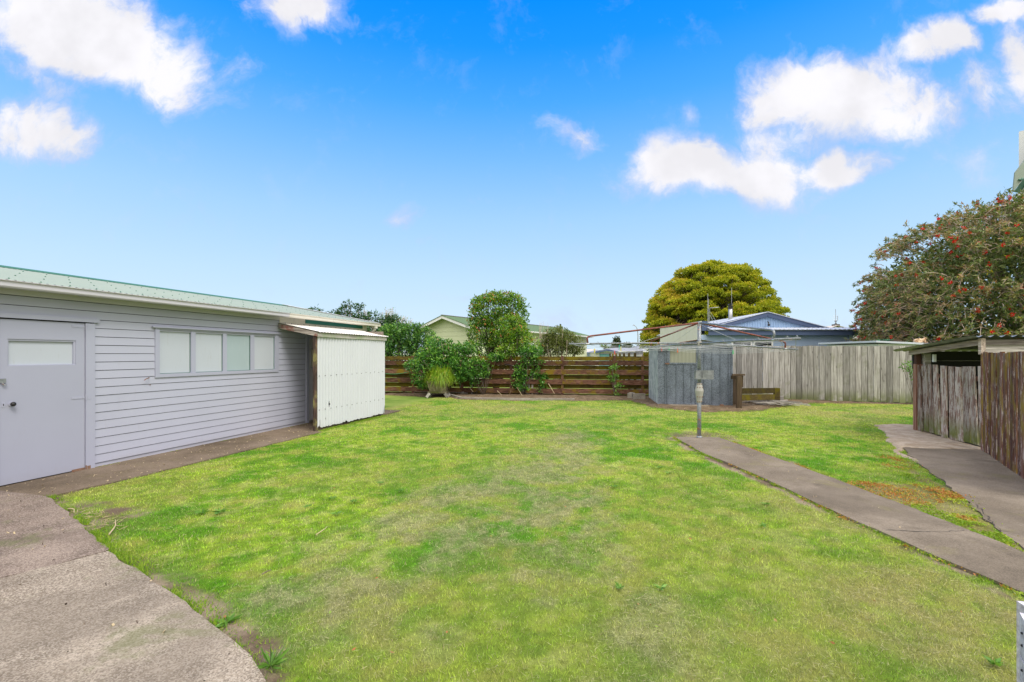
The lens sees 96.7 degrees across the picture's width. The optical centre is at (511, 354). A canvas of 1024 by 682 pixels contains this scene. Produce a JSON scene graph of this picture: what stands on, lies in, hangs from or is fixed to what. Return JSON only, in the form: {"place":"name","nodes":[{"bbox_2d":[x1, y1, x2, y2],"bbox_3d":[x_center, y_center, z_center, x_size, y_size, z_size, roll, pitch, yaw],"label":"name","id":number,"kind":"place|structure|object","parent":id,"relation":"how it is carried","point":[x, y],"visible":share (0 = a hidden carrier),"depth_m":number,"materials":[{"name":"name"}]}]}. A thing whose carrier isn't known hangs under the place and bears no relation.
{"place":"outdoors","nodes":[
{"label":"outdoors","id":0,"kind":"place"},
{"bbox_2d":[0,491,108,577],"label":"patio","id":1,"kind":"structure","parent":0,"point":[73,541],"depth_m":3.96,"materials":[{"name":"concrete"}]},
{"bbox_2d":[0,551,265,681],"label":"patio","id":2,"kind":"structure","parent":0,"point":[44,629],"depth_m":2.59,"materials":[{"name":"concrete"}]},
{"bbox_2d":[6,518,165,631],"bbox_3d":[-4.987,1.571,1.598,8.555,0.026,6.418,0,0,16],"label":"grit","id":3,"kind":"object","parent":2,"relation":"on","point":[112,624],"visible":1,"depth_m":3.71,"materials":[{"name":"beige stone"}]},
{"bbox_2d":[19,500,229,680],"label":"grit","id":4,"kind":"object","parent":2,"relation":"on","point":[105,583],"visible":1,"depth_m":3.11,"materials":[{"name":"grey stone"}]},
{"bbox_2d":[0,265,380,486],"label":"garage","id":5,"kind":"structure","parent":0,"point":[95,372],"depth_m":6.96,"materials":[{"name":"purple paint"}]},
{"bbox_2d":[0,319,90,485],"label":"door","id":6,"kind":"structure","parent":5,"relation":"in","point":[43,396],"depth_m":5.83,"materials":[{"name":"paint"}]},
{"bbox_2d":[151,326,280,377],"bbox_3d":[-5.306,-0.037,8.431,0.072,0.811,2.654,0,0,15],"label":"window","id":7,"kind":"structure","parent":5,"relation":"in","point":[177,354],"depth_m":8.18,"materials":[{"name":"glass"}]},
{"bbox_2d":[309,339,329,420],"bbox_3d":[-4.620,0.585,10.947,0.026,1.910,0.772,0,0,15],"label":"door","id":8,"kind":"structure","parent":5,"relation":"in","point":[310,340],"depth_m":10.65,"materials":[{"name":"paint"}]},
{"bbox_2d":[278,323,388,430],"bbox_3d":[-4.107,0.460,10.852,1.025,2.280,2.760,0,0,16],"label":"lean to","id":9,"kind":"object","parent":5,"relation":"attached to","point":[348,378],"visible":1,"depth_m":10.39,"materials":[{"name":"white metal"}]},
{"bbox_2d":[0,410,400,496],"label":"path","id":10,"kind":"structure","parent":0,"point":[75,481],"depth_m":6.63,"materials":[{"name":"concrete"}]},
{"bbox_2d":[6,410,390,494],"bbox_3d":[-5.418,1.579,6.039,1.121,0.026,14.444,0,0,16],"label":"grit","id":11,"kind":"object","parent":10,"relation":"on","point":[175,452],"visible":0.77,"depth_m":6.68,"materials":[{"name":"grey gravel"}]},
{"bbox_2d":[419,314,591,378],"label":"lime house","id":12,"kind":"structure","parent":0,"point":[445,327],"depth_m":30.61,"materials":[{"name":"white paint"}]},
{"bbox_2d":[0,0,1023,349],"label":"sky","id":13,"kind":"structure","parent":0,"point":[417,158],"materials":[{"name":"blue"}]},
{"bbox_2d":[53,397,1023,681],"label":"lawn","id":14,"kind":"structure","parent":0,"point":[519,547],"depth_m":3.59,"materials":[{"name":"green plant"}]},
{"bbox_2d":[71,508,126,529],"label":"dry stalks","id":15,"kind":"object","parent":14,"relation":"on","point":[97,516],"visible":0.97,"depth_m":4.43,"materials":[{"name":"beige plant"}]},
{"bbox_2d":[43,493,355,681],"bbox_3d":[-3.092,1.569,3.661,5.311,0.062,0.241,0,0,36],"label":"edge grass","id":16,"kind":"structure","parent":14,"relation":"on","point":[96,533],"depth_m":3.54,"materials":[{"name":"green plant"}]},
{"bbox_2d":[195,509,209,513],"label":"broadleaf weed","id":17,"kind":"object","parent":14,"relation":"on","point":[203,511],"visible":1,"depth_m":4.56,"materials":[{"name":"green plant"}]},
{"bbox_2d":[212,507,226,513],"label":"broadleaf weed","id":18,"kind":"object","parent":14,"relation":"on","point":[218,510],"visible":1,"depth_m":4.59,"materials":[{"name":"green plant"}]},
{"bbox_2d":[215,612,242,627],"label":"broadleaf weed","id":19,"kind":"object","parent":14,"relation":"on","point":[229,618],"visible":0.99,"depth_m":2.70,"materials":[{"name":"green plant"}]},
{"bbox_2d":[257,644,290,669],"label":"broadleaf weed","id":20,"kind":"object","parent":14,"relation":"on","point":[273,660],"visible":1,"depth_m":2.33,"materials":[{"name":"green plant"}]},
{"bbox_2d":[319,414,388,430],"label":"edge grass","id":21,"kind":"structure","parent":14,"relation":"on","point":[363,420],"depth_m":10.69,"materials":[{"name":"green plant"}]},
{"bbox_2d":[425,381,450,397],"bbox_3d":[-2.767,1.315,17.186,0.881,0.630,0.540,0,0,5],"label":"planter","id":22,"kind":"object","parent":14,"relation":"on","point":[438,389],"visible":0.89,"depth_m":16.96,"materials":[{"name":"green wood"}]},
{"bbox_2d":[423,366,459,390],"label":"strap leaf plant","id":23,"kind":"object","parent":22,"relation":"in","point":[441,375],"visible":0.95,"depth_m":16.92,"materials":[{"name":"green plant"}]},
{"bbox_2d":[450,394,574,400],"bbox_3d":[-0.306,1.565,16.215,4.963,0.091,1.014,0,0,21],"label":"garden edging","id":24,"kind":"object","parent":14,"relation":"on","point":[532,399],"visible":0.83,"depth_m":15.83,"materials":[{"name":"concrete"}]},
{"bbox_2d":[529,366,548,394],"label":"climbing plant","id":25,"kind":"object","parent":14,"relation":"on","point":[537,375],"visible":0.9,"depth_m":17.46,"materials":[{"name":"green plant"}]},
{"bbox_2d":[65,399,1017,681],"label":"grass clippings","id":26,"kind":"object","parent":14,"relation":"on","point":[595,565],"depth_m":3.21,"materials":[{"name":"green plant"}]},
{"bbox_2d":[606,362,623,395],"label":"climbing plant","id":27,"kind":"object","parent":14,"relation":"on","point":[613,367],"visible":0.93,"depth_m":16.93,"materials":[{"name":"green plant"}]},
{"bbox_2d":[615,582,624,588],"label":"broadleaf weed","id":28,"kind":"object","parent":14,"relation":"on","point":[618,586],"visible":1,"depth_m":3.10,"materials":[{"name":"green plant"}]},
{"bbox_2d":[627,392,634,397],"bbox_3d":[4.255,1.485,16.263,0.160,0.230,0.380,0,0,30],"label":"concrete block","id":29,"kind":"object","parent":14,"relation":"on","point":[629,394],"depth_m":16.12,"materials":[{"name":"grey concrete"}]},
{"bbox_2d":[633,393,644,398],"bbox_3d":[4.437,1.485,15.909,0.420,0.230,0.160,0,0,12],"label":"concrete block","id":30,"kind":"object","parent":14,"relation":"on","point":[638,395],"depth_m":15.84,"materials":[{"name":"grey concrete"}]},
{"bbox_2d":[654,582,666,589],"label":"broadleaf weed","id":31,"kind":"object","parent":14,"relation":"on","point":[663,585],"visible":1,"depth_m":3.10,"materials":[{"name":"green plant"}]},
{"bbox_2d":[668,404,709,406],"bbox_3d":[5.335,1.595,13.798,1.176,0.110,0.420,0,0,10],"label":"doorstep","id":32,"kind":"object","parent":14,"relation":"on","point":[686,405],"visible":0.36,"depth_m":13.72,"materials":[{"name":"concrete"}]},
{"bbox_2d":[720,436,1015,545],"bbox_3d":[4.095,1.576,5.924,0.272,0.035,5.696,0,0,-1],"label":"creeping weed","id":33,"kind":"object","parent":14,"relation":"on","point":[866,489],"visible":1,"depth_m":5.29,"materials":[{"name":"green plant"}]},
{"bbox_2d":[898,360,912,399],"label":"side shrub","id":34,"kind":"object","parent":14,"relation":"on","point":[909,368],"visible":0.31,"depth_m":10.90,"materials":[{"name":"green plant"}]},
{"bbox_2d":[874,424,980,461],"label":"concrete path","id":35,"kind":"structure","parent":14,"relation":"on","point":[900,436],"depth_m":8.33,"materials":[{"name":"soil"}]},
{"bbox_2d":[844,453,1023,550],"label":"creeping weed","id":36,"kind":"object","parent":14,"relation":"on","point":[963,519],"visible":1,"depth_m":5.04,"materials":[{"name":"green plant"}]},
{"bbox_2d":[981,654,1004,666],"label":"broadleaf weed","id":37,"kind":"object","parent":14,"relation":"on","point":[998,662],"visible":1,"depth_m":2.33,"materials":[{"name":"green plant"}]},
{"bbox_2d":[1017,601,1023,681],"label":"stub post","id":38,"kind":"object","parent":14,"relation":"on","point":[1020,606],"visible":0.5,"depth_m":1.84,"materials":[{"name":"white metal"}]},
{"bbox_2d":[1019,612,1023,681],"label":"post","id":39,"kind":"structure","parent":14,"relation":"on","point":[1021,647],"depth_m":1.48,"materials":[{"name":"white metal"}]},
{"bbox_2d":[622,344,632,347],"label":"round far tree","id":40,"kind":"object","parent":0,"point":[625,346],"visible":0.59,"depth_m":99.50,"materials":[{"name":"green plant"}]},
{"bbox_2d":[385,374,886,407],"bbox_3d":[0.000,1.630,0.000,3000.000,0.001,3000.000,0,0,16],"label":"ground","id":41,"kind":"structure","parent":0,"point":[391,400],"depth_m":17.21,"materials":[{"name":"green plant"}]},
{"bbox_2d":[305,299,409,342],"bbox_3d":[-7.756,-0.599,22.919,5.531,4.476,1.891,0,0,-5],"label":"garden tree","id":42,"kind":"object","parent":41,"relation":"on","point":[389,320],"visible":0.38,"depth_m":22.86,"materials":[{"name":"green plant"}]},
{"bbox_2d":[357,307,411,352],"bbox_3d":[-6.980,-1.165,25.007,3.247,2.932,0.988,0,0,0],"label":"bare tree","id":43,"kind":"object","parent":41,"relation":"on","point":[390,312],"visible":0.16,"depth_m":24.97,"materials":[{"name":"plant"}]},
{"bbox_2d":[377,320,441,391],"bbox_3d":[-4.500,0.068,19.626,3.144,3.114,1.901,0,0,-10],"label":"glossy shrub","id":44,"kind":"object","parent":41,"relation":"on","point":[397,335],"visible":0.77,"depth_m":19.32,"materials":[{"name":"green plant"}]},
{"bbox_2d":[465,289,530,387],"bbox_3d":[-0.603,-0.551,18.889,2.721,4.342,2.147,0,0,16],"label":"tall shrub","id":45,"kind":"object","parent":41,"relation":"on","point":[495,313],"visible":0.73,"depth_m":18.59,"materials":[{"name":"green plant"}]},
{"bbox_2d":[385,355,648,395],"bbox_3d":[-1.095,0.872,17.863,13.160,1.656,0.125,0,0,8],"label":"rail fence","id":46,"kind":"object","parent":41,"relation":"on","point":[569,381],"visible":0.47,"depth_m":17.42,"materials":[{"name":"brown wood"}]},
{"bbox_2d":[532,325,548,360],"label":"bare twiggy shrub","id":47,"kind":"object","parent":41,"relation":"on","point":[541,336],"visible":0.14,"depth_m":19.79,"materials":[{"name":"plant"}]},
{"bbox_2d":[537,325,586,388],"bbox_3d":[2.118,0.151,19.412,2.087,2.920,1.460,0,0,-19],"label":"olive shrub","id":48,"kind":"object","parent":41,"relation":"on","point":[561,345],"visible":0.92,"depth_m":19.25,"materials":[{"name":"green plant"}]},
{"bbox_2d":[587,349,618,365],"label":"white garage","id":49,"kind":"structure","parent":41,"relation":"on","point":[602,353],"depth_m":42.00,"materials":[{"name":"paint"}]},
{"bbox_2d":[599,354,608,365],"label":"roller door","id":50,"kind":"structure","parent":49,"relation":"in","point":[600,355],"depth_m":41.96,"materials":[{"name":"teal metal"}]},
{"bbox_2d":[610,335,621,347],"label":"cypress tree","id":51,"kind":"object","parent":41,"relation":"on","point":[616,340],"visible":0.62,"depth_m":109.65,"materials":[{"name":"green plant"}]},
{"bbox_2d":[609,351,642,379],"bbox_3d":[5.607,0.728,23.380,0.170,1.745,12.341,0,0,7],"label":"back fence","id":52,"kind":"object","parent":41,"relation":"on","point":[630,354],"visible":0.28,"depth_m":21.23,"materials":[{"name":"beige paint"}]},
{"bbox_2d":[603,348,648,352],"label":"grey roof house","id":53,"kind":"structure","parent":41,"relation":"on","point":[618,349],"depth_m":60.56,"materials":[{"name":"beige paint"}]},
{"bbox_2d":[385,392,912,412],"bbox_3d":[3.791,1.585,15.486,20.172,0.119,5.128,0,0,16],"label":"garden bed","id":54,"kind":"object","parent":41,"relation":"on","point":[649,402],"visible":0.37,"depth_m":15.34,"materials":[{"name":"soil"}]},
{"bbox_2d":[402,336,477,393],"bbox_3d":[-2.747,0.428,17.746,2.905,2.383,1.616,0,0,6],"label":"spreading shrub","id":55,"kind":"object","parent":54,"relation":"on","point":[437,357],"visible":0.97,"depth_m":17.48,"materials":[{"name":"green plant"}]},
{"bbox_2d":[466,350,506,393],"bbox_3d":[-0.986,0.718,17.534,1.590,1.774,0.758,0,0,2],"label":"climbing plant","id":56,"kind":"object","parent":54,"relation":"on","point":[482,373],"visible":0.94,"depth_m":17.50,"materials":[{"name":"green plant"}]},
{"bbox_2d":[493,312,544,378],"bbox_3d":[0.241,-0.050,18.020,2.017,3.323,1.810,0,0,16],"label":"leafy shrub","id":57,"kind":"object","parent":54,"relation":"on","point":[509,335],"visible":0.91,"depth_m":17.75,"materials":[{"name":"green plant"}]},
{"bbox_2d":[510,343,545,393],"bbox_3d":[0.652,0.568,17.589,1.325,2.073,1.198,0,0,27],"label":"climbing plant","id":58,"kind":"object","parent":54,"relation":"on","point":[526,352],"visible":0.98,"depth_m":17.45,"materials":[{"name":"green plant"}]},
{"bbox_2d":[649,340,732,405],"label":"garden shed","id":59,"kind":"structure","parent":54,"relation":"on","point":[672,380],"depth_m":14.00,"materials":[{"name":"metal"}]},
{"bbox_2d":[665,348,696,404],"bbox_3d":[5.204,0.670,14.018,0.940,1.740,0.061,0,0,10],"label":"door","id":60,"kind":"structure","parent":59,"relation":"in","point":[682,364],"depth_m":14.03,"materials":[{"name":"metal"}]},
{"bbox_2d":[731,374,779,407],"bbox_3d":[7.277,1.140,13.950,2.228,1.120,0.768,0,0,-32],"label":"timber bin","id":61,"kind":"object","parent":54,"relation":"on","point":[738,392],"visible":0.86,"depth_m":13.69,"materials":[{"name":"brown wood"}]},
{"bbox_2d":[742,400,810,405],"bbox_3d":[8.075,1.493,14.467,2.581,0.204,1.683,0,0,16],"label":"scrap timber","id":62,"kind":"object","parent":54,"relation":"on","point":[772,402],"visible":0.69,"depth_m":13.97,"materials":[{"name":"wood"}]},
{"bbox_2d":[733,345,912,402],"bbox_3d":[10.384,0.642,15.457,9.260,1.917,0.170,0,0,17],"label":"paling fence","id":63,"kind":"object","parent":54,"relation":"on","point":[838,373],"visible":0.52,"depth_m":15.28,"materials":[{"name":"grey wood"}]},
{"bbox_2d":[639,259,790,360],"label":"round tree","id":64,"kind":"object","parent":41,"relation":"on","point":[687,294],"visible":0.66,"depth_m":41.59,"materials":[{"name":"green plant"}]},
{"bbox_2d":[826,309,868,339],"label":"white house","id":65,"kind":"structure","parent":41,"relation":"on","point":[835,325],"depth_m":34.80,"materials":[{"name":"paint"}]},
{"bbox_2d":[818,341,926,395],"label":"outbuilding","id":66,"kind":"structure","parent":41,"relation":"on","point":[874,343],"depth_m":17.59,"materials":[{"name":"white paint"}]},
{"bbox_2d":[846,187,1023,342],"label":"bottlebrush tree","id":67,"kind":"object","parent":41,"relation":"on","point":[990,246],"visible":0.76,"depth_m":18.97,"materials":[{"name":"green plant"}]},
{"bbox_2d":[893,335,1023,446],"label":"wood shed","id":68,"kind":"structure","parent":41,"relation":"on","point":[946,374],"depth_m":8.56,"materials":[{"name":"grey wood"}]},
{"bbox_2d":[1012,130,1023,279],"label":"house","id":69,"kind":"structure","parent":41,"relation":"on","point":[1018,179],"depth_m":20.89,"materials":[{"name":"white paint"}]},
{"bbox_2d":[656,288,858,346],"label":"blue house","id":70,"kind":"structure","parent":0,"point":[808,333],"depth_m":24.00,"materials":[{"name":"wood"}]},
{"bbox_2d":[731,341,751,344],"bbox_3d":[12.095,-0.200,23.962,1.107,1.000,0.043,0,0,0],"label":"window","id":71,"kind":"structure","parent":70,"relation":"in","point":[750,343],"depth_m":23.94,"materials":[{"name":"white glass"}]},
{"bbox_2d":[753,341,772,345],"bbox_3d":[13.213,-0.200,23.962,1.065,1.000,0.043,0,0,0],"label":"window","id":72,"kind":"structure","parent":70,"relation":"in","point":[760,343],"depth_m":23.94,"materials":[{"name":"white glass"}]},
{"bbox_2d":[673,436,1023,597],"bbox_3d":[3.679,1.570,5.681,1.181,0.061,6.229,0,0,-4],"label":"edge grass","id":73,"kind":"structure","parent":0,"point":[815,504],"depth_m":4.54,"materials":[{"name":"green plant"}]},
{"bbox_2d":[675,437,1023,595],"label":"garden path","id":74,"kind":"structure","parent":0,"point":[991,559],"depth_m":4.43,"materials":[{"name":"concrete"}]},
{"bbox_2d":[569,321,800,437],"bbox_3d":[3.622,0.537,8.717,3.638,2.325,3.972,0,0,38],"label":"rotary clothesline","id":75,"kind":"object","parent":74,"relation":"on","point":[699,374],"visible":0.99,"depth_m":8.57,"materials":[{"name":"metal"}]},
{"bbox_2d":[903,447,1023,548],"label":"paved area","id":76,"kind":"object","parent":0,"point":[993,486],"visible":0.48,"depth_m":5.69,"materials":[{"name":"concrete"}]},
{"bbox_2d":[981,351,1023,478],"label":"picket fence","id":77,"kind":"object","parent":76,"relation":"on","point":[1002,407],"visible":1,"depth_m":6.53,"materials":[{"name":"brown wood"}]}
]}

